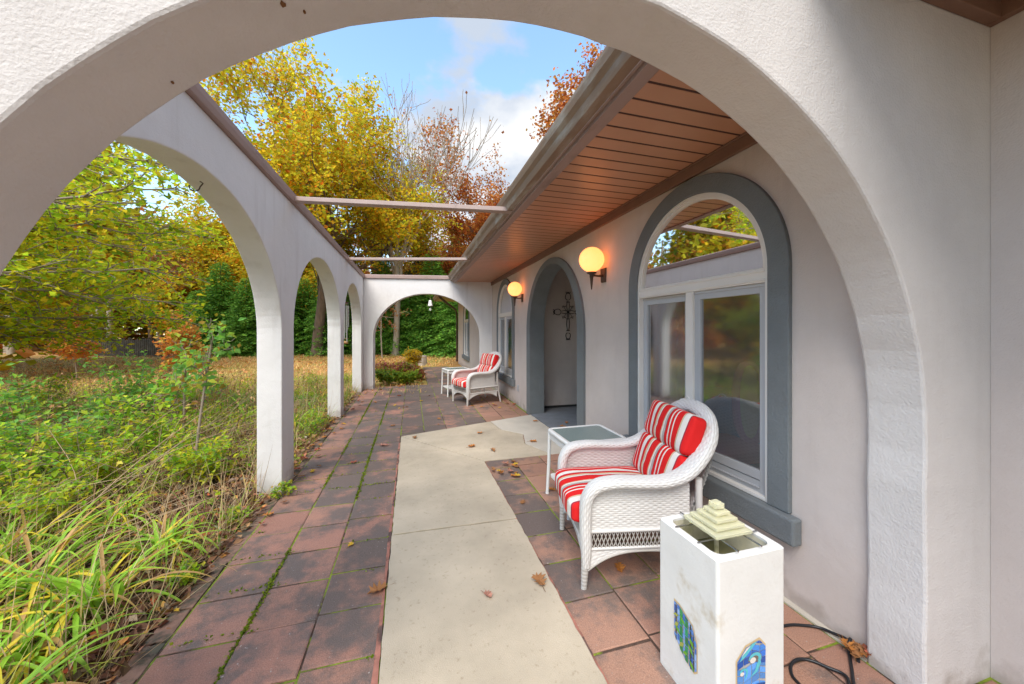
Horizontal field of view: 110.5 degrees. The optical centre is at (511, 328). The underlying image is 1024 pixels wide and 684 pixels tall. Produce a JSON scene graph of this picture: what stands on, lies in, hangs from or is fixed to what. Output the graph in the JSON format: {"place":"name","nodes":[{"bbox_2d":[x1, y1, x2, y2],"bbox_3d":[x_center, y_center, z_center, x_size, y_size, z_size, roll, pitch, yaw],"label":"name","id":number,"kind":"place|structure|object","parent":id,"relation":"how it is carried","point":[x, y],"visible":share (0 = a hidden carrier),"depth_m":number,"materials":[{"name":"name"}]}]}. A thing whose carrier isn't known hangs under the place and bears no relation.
{"place":"outdoors","nodes":[
{"label":"outdoors","id":0,"kind":"place"},
{"bbox_2d":[0,337,461,683],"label":"ground","id":1,"kind":"structure","parent":0,"point":[455,364],"depth_m":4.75,"materials":[{"name":"plant"}]},
{"bbox_2d":[3,373,51,406],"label":"shrub","id":2,"kind":"object","parent":1,"relation":"on","point":[29,381],"visible":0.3,"depth_m":6.63,"materials":[{"name":"green plant"}]},
{"bbox_2d":[0,361,61,449],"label":"shrub","id":3,"kind":"object","parent":1,"relation":"on","point":[5,393],"visible":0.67,"depth_m":3.63,"materials":[{"name":"green plant"}]},
{"bbox_2d":[0,419,76,498],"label":"shrub","id":4,"kind":"object","parent":1,"relation":"on","point":[12,453],"visible":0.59,"depth_m":3.13,"materials":[{"name":"green plant"}]},
{"bbox_2d":[0,470,80,512],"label":"daylily clump","id":5,"kind":"object","parent":1,"relation":"on","point":[10,497],"visible":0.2,"depth_m":2.99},
{"bbox_2d":[0,372,90,427],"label":"shrub","id":6,"kind":"object","parent":1,"relation":"on","point":[57,387],"visible":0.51,"depth_m":5.27,"materials":[{"name":"green plant"}]},
{"bbox_2d":[0,528,91,639],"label":"daylily clump","id":7,"kind":"object","parent":1,"relation":"on","point":[17,600],"visible":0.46,"depth_m":1.84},
{"bbox_2d":[0,463,103,531],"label":"shrub","id":8,"kind":"object","parent":1,"relation":"on","point":[48,497],"visible":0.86,"depth_m":2.66,"materials":[{"name":"green plant"}]},
{"bbox_2d":[0,492,111,575],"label":"daylily clump","id":9,"kind":"object","parent":1,"relation":"on","point":[28,545],"visible":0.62,"depth_m":2.31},
{"bbox_2d":[0,407,112,486],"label":"shrub","id":10,"kind":"object","parent":1,"relation":"on","point":[71,423],"visible":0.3,"depth_m":3.44,"materials":[{"name":"green plant"}]},
{"bbox_2d":[0,569,125,683],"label":"daylily clump","id":11,"kind":"object","parent":1,"relation":"on","point":[15,638],"visible":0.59,"depth_m":1.60,"materials":[{"name":"plant"}]},
{"bbox_2d":[19,258,120,349],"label":"woodland tree","id":12,"kind":"object","parent":1,"relation":"on","point":[59,327],"visible":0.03,"depth_m":24.63,"materials":[{"name":"green plant"}]},
{"bbox_2d":[40,321,108,380],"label":"young beech","id":13,"kind":"object","parent":1,"relation":"on","point":[67,351],"visible":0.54,"depth_m":10.34,"materials":[{"name":"orange plant"}]},
{"bbox_2d":[0,155,161,364],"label":"woodland tree","id":14,"kind":"object","parent":1,"relation":"on","point":[27,353],"visible":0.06,"depth_m":11.16,"materials":[{"name":"green plant"}]},
{"bbox_2d":[0,604,164,683],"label":"daylily clump","id":15,"kind":"object","parent":1,"relation":"on","point":[31,678],"visible":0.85,"depth_m":1.48,"materials":[{"name":"plant"}]},
{"bbox_2d":[17,388,148,449],"bbox_3d":[-5.248,1.160,4.537,0.934,0.790,0.924,0,0,-6],"label":"shrub","id":16,"kind":"object","parent":1,"relation":"on","point":[90,403],"visible":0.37,"depth_m":4.47,"materials":[{"name":"green plant"}]},
{"bbox_2d":[0,149,179,370],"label":"woodland tree","id":17,"kind":"object","parent":1,"relation":"on","point":[64,303],"visible":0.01,"depth_m":10.84,"materials":[{"name":"green plant"}]},
{"bbox_2d":[19,414,172,498],"bbox_3d":[-3.786,1.213,3.296,1.053,0.682,1.077,0,0,-29],"label":"shrub","id":18,"kind":"object","parent":1,"relation":"on","point":[89,453],"visible":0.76,"depth_m":3.25,"materials":[{"name":"green plant"}]},
{"bbox_2d":[0,491,192,623],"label":"daylily clump","id":19,"kind":"object","parent":1,"relation":"on","point":[57,556],"visible":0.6,"depth_m":2.13,"materials":[{"name":"plant"}]},
{"bbox_2d":[39,483,165,542],"bbox_3d":[-3.090,1.383,2.769,0.764,0.298,0.765,0,0,-18],"label":"daylily clump","id":20,"kind":"object","parent":1,"relation":"on","point":[113,511],"visible":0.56,"depth_m":2.74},
{"bbox_2d":[47,143,159,296],"bbox_3d":[-22.828,-5.044,12.668,15.542,13.184,11.845,0,0,-7],"label":"woodland tree","id":21,"kind":"object","parent":1,"relation":"on","point":[136,208],"visible":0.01,"depth_m":16.42,"materials":[{"name":"green plant"}]},
{"bbox_2d":[56,337,168,356],"bbox_3d":[-22.933,1.015,20.323,8.332,1.050,0.139,0,0,11],"label":"wooden fence","id":22,"kind":"object","parent":1,"relation":"on","point":[147,344],"visible":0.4,"depth_m":19.94,"materials":[{"name":"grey wood"}]},
{"bbox_2d":[0,519,233,681],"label":"daylily clump","id":23,"kind":"object","parent":1,"relation":"on","point":[60,583],"visible":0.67,"depth_m":1.89,"materials":[{"name":"plant"}]},
{"bbox_2d":[74,350,163,433],"bbox_3d":[-5.291,0.915,4.879,1.019,1.280,0.860,0,0,28],"label":"shrub","id":24,"kind":"object","parent":1,"relation":"on","point":[137,390],"visible":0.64,"depth_m":4.85,"materials":[{"name":"green plant"}]},
{"bbox_2d":[0,127,264,367],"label":"overhanging tree","id":25,"kind":"object","parent":1,"relation":"on","point":[19,273],"visible":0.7,"depth_m":4.82,"materials":[{"name":"green plant"}]},
{"bbox_2d":[81,417,193,470],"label":"daylily clump","id":26,"kind":"object","parent":1,"relation":"on","point":[138,448],"visible":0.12,"depth_m":4.12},
{"bbox_2d":[103,361,177,411],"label":"shrub","id":27,"kind":"object","parent":1,"relation":"on","point":[170,369],"visible":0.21,"depth_m":6.37,"materials":[{"name":"green plant"}]},
{"bbox_2d":[78,372,210,469],"bbox_3d":[-4.025,1.023,3.954,1.024,1.082,0.985,0,0,-34],"label":"shrub","id":28,"kind":"object","parent":1,"relation":"on","point":[171,425],"visible":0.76,"depth_m":3.87,"materials":[{"name":"green plant"}]},
{"bbox_2d":[78,499,218,575],"bbox_3d":[-2.397,1.375,2.446,0.806,0.315,0.808,0,0,-17],"label":"daylily clump","id":29,"kind":"object","parent":1,"relation":"on","point":[171,529],"visible":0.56,"depth_m":2.40,"materials":[{"name":"plant"}]},
{"bbox_2d":[102,247,207,339],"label":"woodland tree","id":30,"kind":"object","parent":1,"relation":"on","point":[155,259],"visible":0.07,"depth_m":26.38,"materials":[{"name":"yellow plant"}]},
{"bbox_2d":[0,348,324,606],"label":"dry stalks","id":31,"kind":"object","parent":1,"relation":"on","point":[102,493],"visible":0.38,"depth_m":2.93,"materials":[{"name":"plant"}]},
{"bbox_2d":[0,367,327,513],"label":"dry weeds","id":32,"kind":"object","parent":1,"relation":"on","point":[37,421],"visible":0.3,"depth_m":4.40,"materials":[{"name":"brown plant"}]},
{"bbox_2d":[130,236,202,339],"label":"woodland tree","id":33,"kind":"object","parent":1,"relation":"on","point":[144,328],"visible":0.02,"depth_m":28.72,"materials":[{"name":"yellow plant"}]},
{"bbox_2d":[143,327,207,447],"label":"sapling","id":34,"kind":"object","parent":1,"relation":"on","point":[170,388],"visible":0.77,"depth_m":3.95,"materials":[{"name":"green plant"}]},
{"bbox_2d":[0,373,355,667],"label":"ground cover","id":35,"kind":"object","parent":1,"relation":"on","point":[112,478],"visible":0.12,"depth_m":3.76,"materials":[{"name":"green plant"}]},
{"bbox_2d":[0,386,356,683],"bbox_3d":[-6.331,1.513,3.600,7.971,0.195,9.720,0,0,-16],"label":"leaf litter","id":36,"kind":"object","parent":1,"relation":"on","point":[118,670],"visible":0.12,"depth_m":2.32,"materials":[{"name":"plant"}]},
{"bbox_2d":[118,427,238,491],"bbox_3d":[-3.170,1.292,3.399,0.800,0.518,0.818,0,0,-44],"label":"shrub","id":37,"kind":"object","parent":1,"relation":"on","point":[206,450],"visible":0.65,"depth_m":3.35,"materials":[{"name":"green plant"}]},
{"bbox_2d":[152,306,208,381],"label":"young beech","id":38,"kind":"object","parent":1,"relation":"on","point":[162,345],"visible":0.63,"depth_m":9.32,"materials":[{"name":"orange plant"}]},
{"bbox_2d":[121,213,251,334],"bbox_3d":[-22.659,-3.490,27.202,8.948,10.833,10.400,0,0,-13],"label":"woodland tree","id":39,"kind":"object","parent":1,"relation":"on","point":[167,290],"visible":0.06,"depth_m":25.04,"materials":[{"name":"green plant"}]},
{"bbox_2d":[167,558,205,587],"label":"shrub","id":40,"kind":"object","parent":1,"relation":"on","point":[185,580],"visible":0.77,"depth_m":2.10,"materials":[{"name":"green plant"}]},
{"bbox_2d":[168,291,207,348],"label":"hemlock","id":41,"kind":"object","parent":1,"relation":"on","point":[189,296],"visible":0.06,"depth_m":24.74,"materials":[{"name":"green plant"}]},
{"bbox_2d":[154,445,245,490],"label":"daylily clump","id":42,"kind":"object","parent":1,"relation":"on","point":[218,477],"visible":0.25,"depth_m":3.58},
{"bbox_2d":[149,421,255,484],"bbox_3d":[-3.023,1.271,3.545,0.866,0.561,0.886,0,0,-21],"label":"shrub","id":43,"kind":"object","parent":1,"relation":"on","point":[196,454],"visible":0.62,"depth_m":3.52,"materials":[{"name":"green plant"}]},
{"bbox_2d":[0,206,411,353],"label":"wood","id":44,"kind":"object","parent":1,"relation":"on","point":[11,350],"depth_m":28.37,"materials":[{"name":"green plant"}]},
{"bbox_2d":[171,314,245,472],"bbox_3d":[-3.116,0.690,3.673,0.431,1.705,0.564,0,0,17],"label":"sapling","id":45,"kind":"object","parent":1,"relation":"on","point":[187,361],"visible":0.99,"depth_m":3.66,"materials":[{"name":"green plant"}]},
{"bbox_2d":[184,262,250,354],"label":"hemlock","id":46,"kind":"object","parent":1,"relation":"on","point":[218,301],"visible":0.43,"depth_m":21.06,"materials":[{"name":"green plant"}]},
{"bbox_2d":[199,396,256,430],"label":"daylily clump","id":47,"kind":"object","parent":1,"relation":"on","point":[229,418],"visible":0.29,"depth_m":5.57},
{"bbox_2d":[0,352,457,408],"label":"lawn grass","id":48,"kind":"structure","parent":1,"relation":"on","point":[71,366],"depth_m":14.00,"materials":[{"name":"plant"}]},
{"bbox_2d":[208,278,256,357],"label":"hemlock","id":49,"kind":"object","parent":1,"relation":"on","point":[237,313],"visible":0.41,"depth_m":19.97,"materials":[{"name":"green plant"}]},
{"bbox_2d":[216,503,252,527],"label":"shrub","id":50,"kind":"object","parent":1,"relation":"on","point":[236,516],"visible":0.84,"depth_m":2.76,"materials":[{"name":"green plant"}]},
{"bbox_2d":[109,391,362,683],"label":"brick edging","id":51,"kind":"object","parent":1,"relation":"on","point":[175,619],"visible":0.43,"depth_m":1.95,"materials":[{"name":"brick"}]},
{"bbox_2d":[153,184,319,316],"bbox_3d":[-18.881,-4.876,27.481,12.471,13.538,11.466,0,0,-36],"label":"maple tree","id":52,"kind":"object","parent":1,"relation":"on","point":[235,260],"visible":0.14,"depth_m":24.67,"materials":[{"name":"yellow plant"}]},
{"bbox_2d":[222,392,255,408],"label":"shrub","id":53,"kind":"object","parent":1,"relation":"on","point":[239,401],"visible":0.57,"depth_m":6.43,"materials":[{"name":"green plant"}]},
{"bbox_2d":[115,83,364,495],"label":"arcade wall","id":54,"kind":"structure","parent":1,"relation":"on","point":[196,139],"depth_m":3.23,"materials":[{"name":"white paint"}]},
{"bbox_2d":[344,302,348,343],"bbox_3d":[-3.324,-0.310,7.114,0.112,1.220,0.110,0,0,-16],"label":"wind chime","id":55,"kind":"object","parent":54,"relation":"hanging from","point":[346,318],"visible":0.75,"depth_m":7.08,"materials":[{"name":"silver metal"}]},
{"bbox_2d":[295,196,512,213],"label":"beam","id":56,"kind":"structure","parent":54,"relation":"attached to","point":[395,204],"depth_m":3.61,"materials":[{"name":"paint"}]},
{"bbox_2d":[349,257,469,260],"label":"beam","id":57,"kind":"structure","parent":54,"relation":"attached to","point":[398,259],"depth_m":6.44,"materials":[{"name":"paint"}]},
{"bbox_2d":[229,291,310,356],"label":"hemlock","id":58,"kind":"object","parent":1,"relation":"on","point":[296,330],"visible":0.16,"depth_m":20.09,"materials":[{"name":"green plant"}]},
{"bbox_2d":[268,479,296,498],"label":"shrub","id":59,"kind":"object","parent":1,"relation":"on","point":[282,489],"visible":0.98,"depth_m":3.18,"materials":[{"name":"green plant"}]},
{"bbox_2d":[294,278,315,354],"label":"hemlock","id":60,"kind":"object","parent":1,"relation":"on","point":[306,293],"visible":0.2,"depth_m":22.21,"materials":[{"name":"green plant"}]},
{"bbox_2d":[294,393,319,408],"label":"shrub","id":61,"kind":"object","parent":1,"relation":"on","point":[301,398],"visible":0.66,"depth_m":6.63,"materials":[{"name":"green plant"}]},
{"bbox_2d":[304,370,322,388],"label":"shrub","id":62,"kind":"object","parent":1,"relation":"on","point":[312,380],"visible":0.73,"depth_m":8.74,"materials":[{"name":"green plant"}]},
{"bbox_2d":[302,412,326,434],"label":"shrub","id":63,"kind":"object","parent":1,"relation":"on","point":[319,421],"visible":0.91,"depth_m":5.01,"materials":[{"name":"green plant"}]},
{"bbox_2d":[303,403,328,422],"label":"shrub","id":64,"kind":"object","parent":1,"relation":"on","point":[315,414],"visible":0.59,"depth_m":5.46,"materials":[{"name":"green plant"}]},
{"bbox_2d":[294,272,351,356],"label":"hemlock","id":65,"kind":"object","parent":1,"relation":"on","point":[311,320],"visible":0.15,"depth_m":20.63,"materials":[{"name":"green plant"}]},
{"bbox_2d":[199,37,462,355],"bbox_3d":[-9.176,-6.535,18.979,12.147,16.155,15.914,0,0,7],"label":"maple tree","id":66,"kind":"object","parent":1,"relation":"on","point":[302,161],"visible":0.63,"depth_m":16.32,"materials":[{"name":"yellow plant"}]},
{"bbox_2d":[348,261,408,355],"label":"hemlock","id":67,"kind":"object","parent":1,"relation":"on","point":[385,345],"visible":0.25,"depth_m":21.13,"materials":[{"name":"green plant"}]},
{"bbox_2d":[346,274,411,357],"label":"young oak","id":68,"kind":"object","parent":1,"relation":"on","point":[380,324],"visible":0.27,"depth_m":18.66,"materials":[{"name":"green plant"}]},
{"bbox_2d":[375,367,400,384],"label":"shrub","id":69,"kind":"object","parent":1,"relation":"on","point":[386,375],"visible":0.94,"depth_m":9.59,"materials":[{"name":"green plant"}]},
{"bbox_2d":[375,359,403,371],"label":"shrub","id":70,"kind":"object","parent":1,"relation":"on","point":[396,367],"visible":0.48,"depth_m":10.89,"materials":[{"name":"red plant"}]},
{"bbox_2d":[388,360,419,371],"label":"shrub","id":71,"kind":"object","parent":1,"relation":"on","point":[406,365],"visible":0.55,"depth_m":11.25,"materials":[{"name":"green plant"}]},
{"bbox_2d":[390,368,421,384],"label":"shrub","id":72,"kind":"object","parent":1,"relation":"on","point":[409,376],"visible":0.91,"depth_m":9.69,"materials":[{"name":"green plant"}]},
{"bbox_2d":[382,295,433,355],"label":"hemlock","id":73,"kind":"object","parent":1,"relation":"on","point":[406,303],"visible":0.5,"depth_m":20.89,"materials":[{"name":"green plant"}]},
{"bbox_2d":[402,346,424,367],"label":"shrub","id":74,"kind":"object","parent":1,"relation":"on","point":[414,356],"visible":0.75,"depth_m":12.68,"materials":[{"name":"yellow plant"}]},
{"bbox_2d":[364,216,475,319],"bbox_3d":[-5.090,-4.420,30.347,14.383,11.933,11.773,0,0,-16],"label":"oak tree","id":75,"kind":"object","parent":1,"relation":"on","point":[404,270],"visible":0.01,"depth_m":30.47,"materials":[{"name":"orange plant"}]},
{"bbox_2d":[397,253,452,355],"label":"hemlock","id":76,"kind":"object","parent":1,"relation":"on","point":[432,313],"visible":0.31,"depth_m":21.16,"materials":[{"name":"green plant"}]},
{"bbox_2d":[363,274,491,389],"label":"end arch wall","id":77,"kind":"structure","parent":1,"relation":"on","point":[382,294],"depth_m":8.96,"materials":[{"name":"white paint"}]},
{"bbox_2d":[356,73,504,355],"bbox_3d":[-5.425,-6.412,20.119,6.613,15.935,10.734,0,0,-38],"label":"bare tree","id":78,"kind":"object","parent":1,"relation":"on","point":[395,271],"visible":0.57,"depth_m":19.41,"materials":[{"name":"brown plant"}]},
{"bbox_2d":[418,268,457,357],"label":"hemlock","id":79,"kind":"object","parent":1,"relation":"on","point":[448,342],"visible":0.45,"depth_m":19.82,"materials":[{"name":"green plant"}]},
{"bbox_2d":[402,107,509,310],"bbox_3d":[-1.700,-6.792,26.195,12.976,16.671,12.636,0,0,-16],"label":"oak tree","id":80,"kind":"object","parent":1,"relation":"on","point":[469,229],"visible":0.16,"depth_m":24.56,"materials":[{"name":"brown plant"}]},
{"bbox_2d":[0,0,989,683],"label":"arch wall","id":81,"kind":"structure","parent":1,"relation":"on","point":[864,124],"depth_m":1.37,"materials":[{"name":"paint"}]},
{"bbox_2d":[526,40,604,141],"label":"oak tree","id":82,"kind":"object","parent":1,"relation":"on","point":[562,98],"visible":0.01,"depth_m":18.72,"materials":[{"name":"orange plant"}]},
{"bbox_2d":[433,0,1023,683],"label":"house","id":83,"kind":"structure","parent":1,"relation":"on","point":[683,208],"depth_m":2.16,"materials":[{"name":"beige paint"}]},
{"bbox_2d":[464,308,467,355],"bbox_3d":[-1.707,0.015,13.495,0.078,1.994,1.240,0,0,-16],"label":"window","id":84,"kind":"structure","parent":83,"relation":"in","point":[465,310],"depth_m":13.66,"materials":[{"name":"white plastic"}]},
{"bbox_2d":[498,285,511,377],"bbox_3d":[-0.124,0.015,7.900,0.078,1.994,1.240,0,0,-16],"label":"window","id":85,"kind":"structure","parent":83,"relation":"in","point":[505,304],"depth_m":7.95,"materials":[{"name":"white plastic"}]},
{"bbox_2d":[508,282,522,305],"bbox_3d":[0.062,-0.648,6.627,0.283,0.454,0.264,0,0,-16],"label":"wall lamp","id":86,"kind":"object","parent":83,"relation":"attached to","point":[514,289],"visible":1,"depth_m":6.54,"materials":[{"name":"glass"}]},
{"bbox_2d":[553,292,575,339],"bbox_3d":[1.072,-0.246,6.774,0.616,0.923,0.038,0,0,-16],"label":"wall cross","id":87,"kind":"object","parent":83,"relation":"attached to","point":[567,314],"depth_m":6.77,"materials":[{"name":"black metal"}]},
{"bbox_2d":[579,247,606,289],"bbox_3d":[0.861,-0.646,3.804,0.283,0.454,0.264,0,0,-16],"label":"wall lamp","id":88,"kind":"object","parent":83,"relation":"attached to","point":[591,260],"visible":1,"depth_m":3.73,"materials":[{"name":"glass"}]},
{"bbox_2d":[638,192,766,501],"bbox_3d":[1.356,0.015,2.669,0.078,1.994,1.240,0,0,-16],"label":"window","id":89,"kind":"structure","parent":83,"relation":"in","point":[709,245],"depth_m":2.57,"materials":[{"name":"white plastic"}]},
{"bbox_2d":[703,387,759,468],"bbox_3d":[2.380,1.100,3.895,1.080,0.800,1.080,0,0,-16],"label":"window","id":90,"kind":"structure","parent":83,"relation":"in","point":[717,401],"depth_m":3.56,"materials":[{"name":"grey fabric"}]},
{"bbox_2d":[715,361,759,464],"bbox_3d":[1.894,0.890,3.150,0.520,1.220,0.530,0,0,-16],"label":"armchair","id":91,"kind":"object","parent":83,"relation":"in","point":[744,447],"visible":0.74,"depth_m":3.02,"materials":[{"name":"grey fabric"}]},
{"bbox_2d":[82,17,605,333],"label":"sky","id":92,"kind":"structure","parent":0,"point":[504,67],"materials":[{"name":"blue"}]},
{"bbox_2d":[399,193,430,274],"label":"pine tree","id":93,"kind":"object","parent":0,"point":[409,271],"visible":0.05,"depth_m":26.51,"materials":[{"name":"green plant"}]},
{"bbox_2d":[392,437,515,534],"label":"concrete path","id":94,"kind":"structure","parent":0,"point":[437,488],"depth_m":3.23,"materials":[{"name":"concrete"}]},
{"bbox_2d":[379,519,606,683],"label":"concrete path","id":95,"kind":"structure","parent":0,"point":[447,620],"depth_m":1.84,"materials":[{"name":"concrete"}]},
{"bbox_2d":[531,572,546,591],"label":"fallen leaf","id":96,"kind":"object","parent":95,"relation":"on","point":[539,579],"visible":1,"depth_m":2.09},
{"bbox_2d":[135,366,1000,683],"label":"patio tiles","id":97,"kind":"object","parent":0,"point":[273,655],"visible":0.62,"depth_m":2.10,"materials":[{"name":"tile"}]},
{"bbox_2d":[169,388,402,683],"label":"joint moss","id":98,"kind":"object","parent":97,"relation":"on","point":[242,633],"visible":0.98,"depth_m":2.16,"materials":[{"name":"green plant"}]},
{"bbox_2d":[367,580,393,593],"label":"fallen leaf","id":99,"kind":"object","parent":97,"relation":"on","point":[375,588],"visible":1,"depth_m":2.04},
{"bbox_2d":[441,367,470,396],"bbox_3d":[-1.289,1.202,8.157,0.566,0.596,0.496,0,0,-28],"label":"side table","id":100,"kind":"object","parent":97,"relation":"on","point":[449,370],"visible":0.52,"depth_m":8.03,"materials":[{"name":"white wicker"}]},
{"bbox_2d":[402,422,546,460],"bbox_3d":[-0.457,1.520,4.636,1.460,0.060,1.690,0,0,-34],"label":"concrete landing","id":101,"kind":"object","parent":97,"relation":"on","point":[503,443],"visible":0.69,"depth_m":4.70,"materials":[{"name":"concrete"}]},
{"bbox_2d":[451,351,501,405],"bbox_3d":[-0.717,0.989,7.370,0.958,1.029,0.786,0,0,-36],"label":"wicker armchair","id":102,"kind":"object","parent":97,"relation":"on","point":[484,377],"visible":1,"depth_m":7.21,"materials":[{"name":"wicker"}]},
{"bbox_2d":[371,441,608,683],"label":"mortar edge","id":103,"kind":"object","parent":97,"relation":"on","point":[375,673],"visible":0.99,"depth_m":1.86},
{"bbox_2d":[491,415,561,453],"bbox_3d":[0.219,1.519,5.151,0.776,0.062,1.909,0,0,-16],"label":"concrete landing","id":104,"kind":"object","parent":97,"relation":"on","point":[528,427],"visible":0.48,"depth_m":5.25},
{"bbox_2d":[546,424,625,519],"bbox_3d":[0.642,1.202,3.091,0.566,0.596,0.496,0,0,-16],"label":"side table","id":105,"kind":"object","parent":97,"relation":"on","point":[561,437],"visible":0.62,"depth_m":3.12,"materials":[{"name":"white paint"}]},
{"bbox_2d":[555,396,718,589],"bbox_3d":[0.799,0.989,2.387,0.959,1.029,0.785,0,0,-4],"label":"wicker armchair","id":106,"kind":"object","parent":97,"relation":"on","point":[651,478],"visible":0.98,"depth_m":2.11,"materials":[{"name":"wicker"}]},
{"bbox_2d":[660,499,783,683],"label":"fountain","id":107,"kind":"object","parent":97,"relation":"on","point":[721,594],"visible":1,"depth_m":1.38,"materials":[{"name":"white stone"}]},
{"bbox_2d":[784,623,860,683],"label":"power cable","id":108,"kind":"object","parent":97,"relation":"on","point":[798,659],"visible":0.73,"depth_m":1.59,"materials":[{"name":"black rubber"}]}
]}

